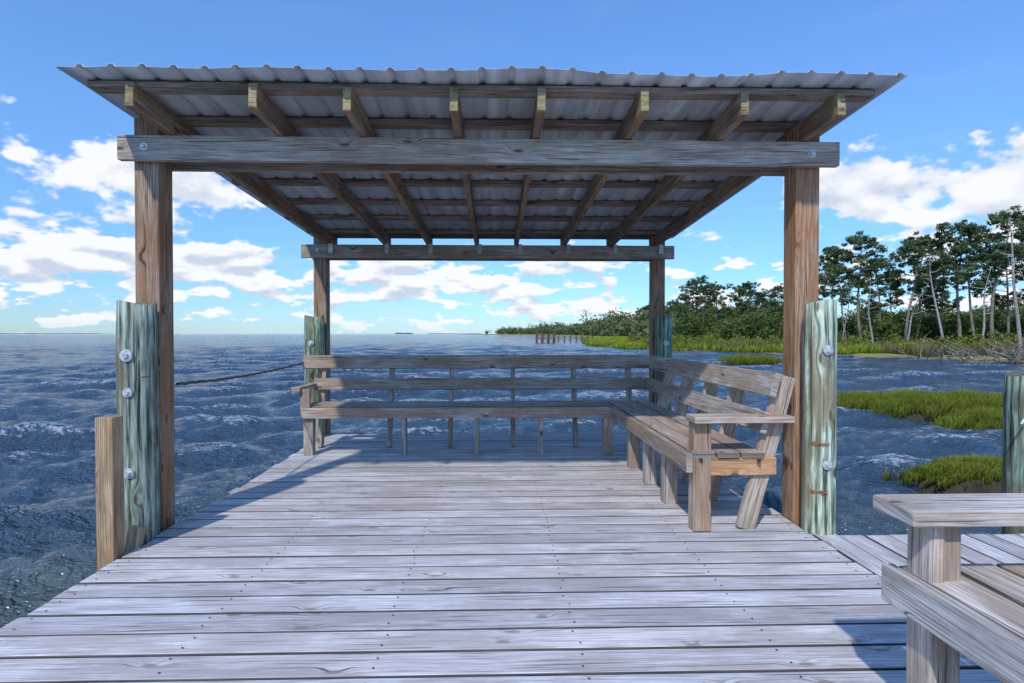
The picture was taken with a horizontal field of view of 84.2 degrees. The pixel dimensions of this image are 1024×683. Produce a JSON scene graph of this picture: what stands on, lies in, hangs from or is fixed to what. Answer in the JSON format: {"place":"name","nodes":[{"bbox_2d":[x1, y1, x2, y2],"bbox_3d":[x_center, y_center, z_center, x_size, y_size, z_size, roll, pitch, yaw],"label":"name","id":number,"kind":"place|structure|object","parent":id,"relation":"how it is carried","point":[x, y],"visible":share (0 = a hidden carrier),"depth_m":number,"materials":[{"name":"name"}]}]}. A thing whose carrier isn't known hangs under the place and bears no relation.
{"place":"outdoors","nodes":[
{"label":"outdoors","id":0,"kind":"place"},
{"bbox_2d":[0,333,101,333],"bbox_3d":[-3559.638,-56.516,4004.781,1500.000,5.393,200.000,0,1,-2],"label":"distant shore","id":1,"kind":"structure","parent":0,"point":[50,333],"depth_m":3940.36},
{"bbox_2d":[95,415,124,571],"bbox_3d":[-1.978,1.661,2.801,0.084,2.585,0.084,0,1,-2],"label":"wooden stake","id":2,"kind":"object","parent":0,"point":[109,465],"visible":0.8,"depth_m":2.75,"materials":[{"name":"brown wood"}]},
{"bbox_2d":[125,525,145,554],"bbox_3d":[-1.962,1.134,2.919,0.104,0.361,0.088,0,1,-2],"label":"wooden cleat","id":3,"kind":"object","parent":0,"point":[135,537],"visible":0.45,"depth_m":2.92,"materials":[{"name":"grey wood"}]},
{"bbox_2d":[304,315,324,441],"bbox_3d":[-2.097,1.867,6.033,0.217,4.297,0.235,0,1,-2],"label":"wooden piling","id":4,"kind":"object","parent":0,"point":[314,336],"visible":0.2,"depth_m":5.93,"materials":[{"name":"green wood"}]},
{"bbox_2d":[176,362,303,384],"bbox_3d":[-2.027,0.225,4.671,0.017,0.077,2.600,0,1,-2],"label":"mooring rope","id":5,"kind":"object","parent":4,"relation":"attached to","point":[210,380],"visible":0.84,"depth_m":4.06,"materials":[{"name":"black fabric"}]},
{"bbox_2d":[429,333,479,333],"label":"distant shore","id":6,"kind":"structure","parent":0,"point":[454,333],"depth_m":2627.16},
{"bbox_2d":[0,334,1023,627],"bbox_3d":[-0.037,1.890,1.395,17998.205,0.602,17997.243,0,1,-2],"label":"water","id":7,"kind":"structure","parent":0,"point":[56,394],"depth_m":12.16,"materials":[{"name":"blue liquid"}]},
{"bbox_2d":[116,300,159,545],"bbox_3d":[-2.029,1.919,3.083,0.200,4.277,0.217,0,1,-2],"label":"wooden piling","id":8,"kind":"object","parent":7,"relation":"in","point":[137,366],"visible":0.63,"depth_m":3.00,"materials":[{"name":"green wood"}]},
{"bbox_2d":[0,433,1003,682],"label":"wooden deck","id":9,"kind":"structure","parent":7,"relation":"in","point":[376,559],"depth_m":2.44,"materials":[{"name":"grey wood"}]},
{"bbox_2d":[56,63,907,532],"bbox_3d":[-0.162,0.386,4.676,4.158,3.517,3.797,0,1,-2],"label":"covered dock shelter","id":10,"kind":"object","parent":9,"relation":"on","point":[326,157],"visible":0.98,"depth_m":3.28,"materials":[{"name":"brown wood"}]},
{"bbox_2d":[289,355,795,530],"bbox_3d":[-0.230,0.601,4.396,3.577,0.898,2.700,0,1,-2],"label":"corner bench","id":11,"kind":"object","parent":9,"relation":"on","point":[700,453],"visible":1,"depth_m":5.07,"materials":[{"name":"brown wood"}]},
{"bbox_2d":[813,534,1023,577],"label":"side dock","id":12,"kind":"object","parent":9,"relation":"attached to","point":[872,553],"visible":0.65,"depth_m":2.91,"materials":[{"name":"grey wood"}]},
{"bbox_2d":[873,493,1023,682],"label":"wooden bench","id":13,"kind":"object","parent":9,"relation":"on","point":[942,598],"visible":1,"depth_m":1.50,"materials":[{"name":"grey wood"}]},
{"bbox_2d":[536,334,593,341],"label":"distant pier","id":14,"kind":"structure","parent":7,"relation":"in","point":[542,338],"depth_m":125.43,"materials":[{"name":"brown wood"}]},
{"bbox_2d":[837,387,1002,420],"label":"marsh grass","id":15,"kind":"structure","parent":7,"relation":"in","point":[919,405],"depth_m":13.46,"materials":[{"name":"green plant"}]},
{"bbox_2d":[881,452,1002,493],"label":"marsh grass","id":16,"kind":"structure","parent":7,"relation":"in","point":[970,474],"depth_m":7.23,"materials":[{"name":"green plant"}]},
{"bbox_2d":[929,405,1002,431],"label":"marsh grass","id":17,"kind":"structure","parent":7,"relation":"in","point":[979,418],"depth_m":11.01,"materials":[{"name":"green plant"}]},
{"bbox_2d":[1002,371,1023,533],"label":"wooden piling","id":18,"kind":"object","parent":7,"relation":"in","point":[1013,446],"visible":0.46,"depth_m":3.29,"materials":[{"name":"green wood"}]},
{"bbox_2d":[0,0,1023,333],"label":"sky","id":19,"kind":"structure","parent":0,"point":[944,143],"materials":[{"name":"blue"}]},
{"bbox_2d":[655,315,671,410],"bbox_3d":[1.635,1.866,6.133,0.186,4.297,0.204,0,1,-2],"label":"wooden piling","id":20,"kind":"object","parent":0,"point":[663,335],"visible":0.21,"depth_m":6.05,"materials":[{"name":"green wood"}]},
{"bbox_2d":[580,335,890,354],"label":"marsh grass","id":21,"kind":"structure","parent":0,"point":[618,342],"depth_m":59.32,"materials":[{"name":"green plant"}]},
{"bbox_2d":[461,334,1023,365],"bbox_3d":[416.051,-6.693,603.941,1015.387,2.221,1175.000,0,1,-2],"label":"ground","id":22,"kind":"structure","parent":0,"point":[881,355],"depth_m":45.67,"materials":[{"name":"green plant"}]},
{"bbox_2d":[485,297,782,337],"bbox_3d":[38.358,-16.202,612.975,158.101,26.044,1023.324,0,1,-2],"label":"distant trees","id":23,"kind":"object","parent":22,"relation":"on","point":[610,324],"visible":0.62,"depth_m":308.37,"materials":[{"name":"green plant"}]},
{"bbox_2d":[634,308,641,318],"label":"pine tree","id":24,"kind":"object","parent":22,"relation":"on","point":[637,314],"visible":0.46,"depth_m":161.12,"materials":[{"name":"green plant"}]},
{"bbox_2d":[665,300,678,311],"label":"pine tree","id":25,"kind":"object","parent":22,"relation":"on","point":[670,303],"visible":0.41,"depth_m":111.03,"materials":[{"name":"green plant"}]},
{"bbox_2d":[672,293,693,335],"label":"pine tree","id":26,"kind":"object","parent":22,"relation":"on","point":[680,303],"visible":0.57,"depth_m":99.96,"materials":[{"name":"green plant"}]},
{"bbox_2d":[677,275,709,315],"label":"pine tree","id":27,"kind":"object","parent":22,"relation":"on","point":[700,280],"visible":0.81,"depth_m":90.61,"materials":[{"name":"green plant"}]},
{"bbox_2d":[690,282,715,324],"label":"pine tree","id":28,"kind":"object","parent":22,"relation":"on","point":[703,289],"visible":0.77,"depth_m":88.28,"materials":[{"name":"green plant"}]},
{"bbox_2d":[700,282,733,327],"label":"pine tree","id":29,"kind":"object","parent":22,"relation":"on","point":[713,288],"visible":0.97,"depth_m":86.36,"materials":[{"name":"green plant"}]},
{"bbox_2d":[730,286,755,320],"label":"pine tree","id":30,"kind":"object","parent":22,"relation":"on","point":[748,292],"visible":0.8,"depth_m":88.67,"materials":[{"name":"green plant"}]},
{"bbox_2d":[729,281,764,315],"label":"pine tree","id":31,"kind":"object","parent":22,"relation":"on","point":[747,284],"visible":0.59,"depth_m":88.85,"materials":[{"name":"green plant"}]},
{"bbox_2d":[716,353,782,365],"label":"marsh grass","id":32,"kind":"structure","parent":22,"relation":"on","point":[747,359],"depth_m":34.26,"materials":[{"name":"green plant"}]},
{"bbox_2d":[743,289,774,316],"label":"pine tree","id":33,"kind":"object","parent":22,"relation":"on","point":[759,296],"visible":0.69,"depth_m":84.68,"materials":[{"name":"green plant"}]},
{"bbox_2d":[764,283,783,315],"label":"pine tree","id":34,"kind":"object","parent":22,"relation":"on","point":[777,290],"visible":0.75,"depth_m":82.64,"materials":[{"name":"green plant"}]},
{"bbox_2d":[769,296,782,314],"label":"pine tree","id":35,"kind":"object","parent":22,"relation":"on","point":[778,308],"visible":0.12,"depth_m":79.88,"materials":[{"name":"green plant"}]},
{"bbox_2d":[818,273,830,299],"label":"pine tree","id":36,"kind":"object","parent":22,"relation":"on","point":[821,288],"visible":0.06,"depth_m":67.16,"materials":[{"name":"green plant"}]},
{"bbox_2d":[626,328,1023,353],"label":"shrubs","id":37,"kind":"object","parent":22,"relation":"on","point":[679,338],"visible":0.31,"depth_m":52.18,"materials":[{"name":"green plant"}]},
{"bbox_2d":[819,245,855,298],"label":"pine tree","id":38,"kind":"object","parent":22,"relation":"on","point":[835,260],"visible":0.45,"depth_m":60.35,"materials":[{"name":"green plant"}]},
{"bbox_2d":[818,262,866,339],"bbox_3d":[32.759,-3.603,57.096,4.870,9.187,4.483,-3,2,-9],"label":"pine tree","id":39,"kind":"object","parent":22,"relation":"on","point":[831,268],"visible":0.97,"depth_m":56.82,"materials":[{"name":"green plant"}]},
{"bbox_2d":[840,290,852,339],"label":"dead tree","id":40,"kind":"object","parent":22,"relation":"on","point":[847,314],"visible":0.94,"depth_m":55.30,"materials":[{"name":"grey wood"}]},
{"bbox_2d":[672,295,1023,342],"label":"forest undergrowth","id":41,"kind":"object","parent":22,"relation":"on","point":[763,321],"visible":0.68,"depth_m":63.87,"materials":[{"name":"green plant"}]},
{"bbox_2d":[683,338,1023,356],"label":"reeds","id":42,"kind":"object","parent":22,"relation":"on","point":[911,350],"visible":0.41,"depth_m":45.03,"materials":[{"name":"green plant"}]},
{"bbox_2d":[829,230,890,339],"bbox_3d":[35.641,-5.199,57.002,4.912,12.269,5.129,-3,3,-16],"label":"pine tree","id":43,"kind":"object","parent":22,"relation":"on","point":[854,240],"visible":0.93,"depth_m":56.95,"materials":[{"name":"green plant"}]},
{"bbox_2d":[855,277,878,343],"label":"dead tree","id":44,"kind":"object","parent":22,"relation":"on","point":[872,338],"visible":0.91,"depth_m":52.98,"materials":[{"name":"grey wood"}]},
{"bbox_2d":[852,254,906,340],"bbox_3d":[40.894,-4.602,63.321,5.085,10.488,5.704,0,1,17],"label":"pine tree","id":45,"kind":"object","parent":22,"relation":"on","point":[894,286],"visible":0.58,"depth_m":62.76,"materials":[{"name":"green plant"}]},
{"bbox_2d":[876,273,906,341],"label":"pine tree","id":46,"kind":"object","parent":22,"relation":"on","point":[884,290],"visible":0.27,"depth_m":73.12,"materials":[{"name":"green plant"}]},
{"bbox_2d":[902,282,928,339],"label":"dead tree","id":47,"kind":"object","parent":22,"relation":"on","point":[910,321],"visible":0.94,"depth_m":52.76,"materials":[{"name":"grey wood"}]},
{"bbox_2d":[885,231,955,341],"bbox_3d":[42.315,-5.419,58.919,5.260,12.333,5.304,0,1,-1],"label":"pine tree","id":48,"kind":"object","parent":22,"relation":"on","point":[897,272],"visible":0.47,"depth_m":58.98,"materials":[{"name":"green plant"}]},
{"bbox_2d":[892,234,956,340],"bbox_3d":[39.972,-4.762,54.937,4.831,11.184,5.219,-2,0,-31],"label":"pine tree","id":49,"kind":"object","parent":22,"relation":"on","point":[918,245],"visible":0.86,"depth_m":54.70,"materials":[{"name":"green plant"}]},
{"bbox_2d":[907,269,953,319],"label":"pine tree","id":50,"kind":"object","parent":22,"relation":"on","point":[917,305],"visible":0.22,"depth_m":69.05,"materials":[{"name":"green plant"}]},
{"bbox_2d":[921,258,943,336],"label":"dead tree","id":51,"kind":"object","parent":22,"relation":"on","point":[938,317],"visible":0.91,"depth_m":51.58,"materials":[{"name":"grey wood"}]},
{"bbox_2d":[923,265,967,333],"bbox_3d":[46.339,-4.230,60.815,4.158,9.709,4.388,0,1,-8],"label":"pine tree","id":52,"kind":"object","parent":22,"relation":"on","point":[943,296],"visible":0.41,"depth_m":60.53,"materials":[{"name":"green plant"}]},
{"bbox_2d":[891,329,1023,363],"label":"driftwood","id":53,"kind":"object","parent":22,"relation":"on","point":[1007,354],"visible":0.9,"depth_m":38.86,"materials":[{"name":"grey wood"}]},
{"bbox_2d":[918,219,1001,336],"bbox_3d":[42.092,-5.340,53.141,6.414,12.505,4.768,0,1,-2],"label":"pine tree","id":54,"kind":"object","parent":22,"relation":"on","point":[962,229],"visible":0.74,"depth_m":52.79,"materials":[{"name":"green plant"}]},
{"bbox_2d":[930,238,1008,335],"bbox_3d":[41.358,-4.353,51.843,5.662,10.683,5.213,1,2,29],"label":"pine tree","id":55,"kind":"object","parent":22,"relation":"on","point":[964,243],"visible":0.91,"depth_m":51.18,"materials":[{"name":"green plant"}]},
{"bbox_2d":[968,266,993,338],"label":"dead tree","id":56,"kind":"object","parent":22,"relation":"on","point":[983,329],"visible":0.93,"depth_m":46.90,"materials":[{"name":"grey wood"}]},
{"bbox_2d":[968,205,1023,337],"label":"pine tree","id":57,"kind":"object","parent":22,"relation":"on","point":[1001,217],"visible":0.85,"depth_m":50.62,"materials":[{"name":"green plant"}]},
{"bbox_2d":[971,238,1023,339],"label":"pine tree","id":58,"kind":"object","parent":22,"relation":"on","point":[1006,301],"visible":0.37,"depth_m":55.45,"materials":[{"name":"green plant"}]},
{"bbox_2d":[996,217,1023,354],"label":"dead tree","id":59,"kind":"object","parent":22,"relation":"on","point":[1018,326],"visible":0.95,"depth_m":40.78,"materials":[{"name":"grey wood"}]},
{"bbox_2d":[1016,268,1023,300],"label":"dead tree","id":60,"kind":"object","parent":22,"relation":"on","point":[1023,279],"visible":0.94,"depth_m":44.24,"materials":[{"name":"grey wood"}]},
{"bbox_2d":[801,299,836,535],"bbox_3d":[1.713,1.912,3.175,0.178,4.287,0.197,0,1,-2],"label":"wooden piling","id":61,"kind":"object","parent":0,"point":[819,439],"visible":0.69,"depth_m":3.09,"materials":[{"name":"wood"}]}
]}

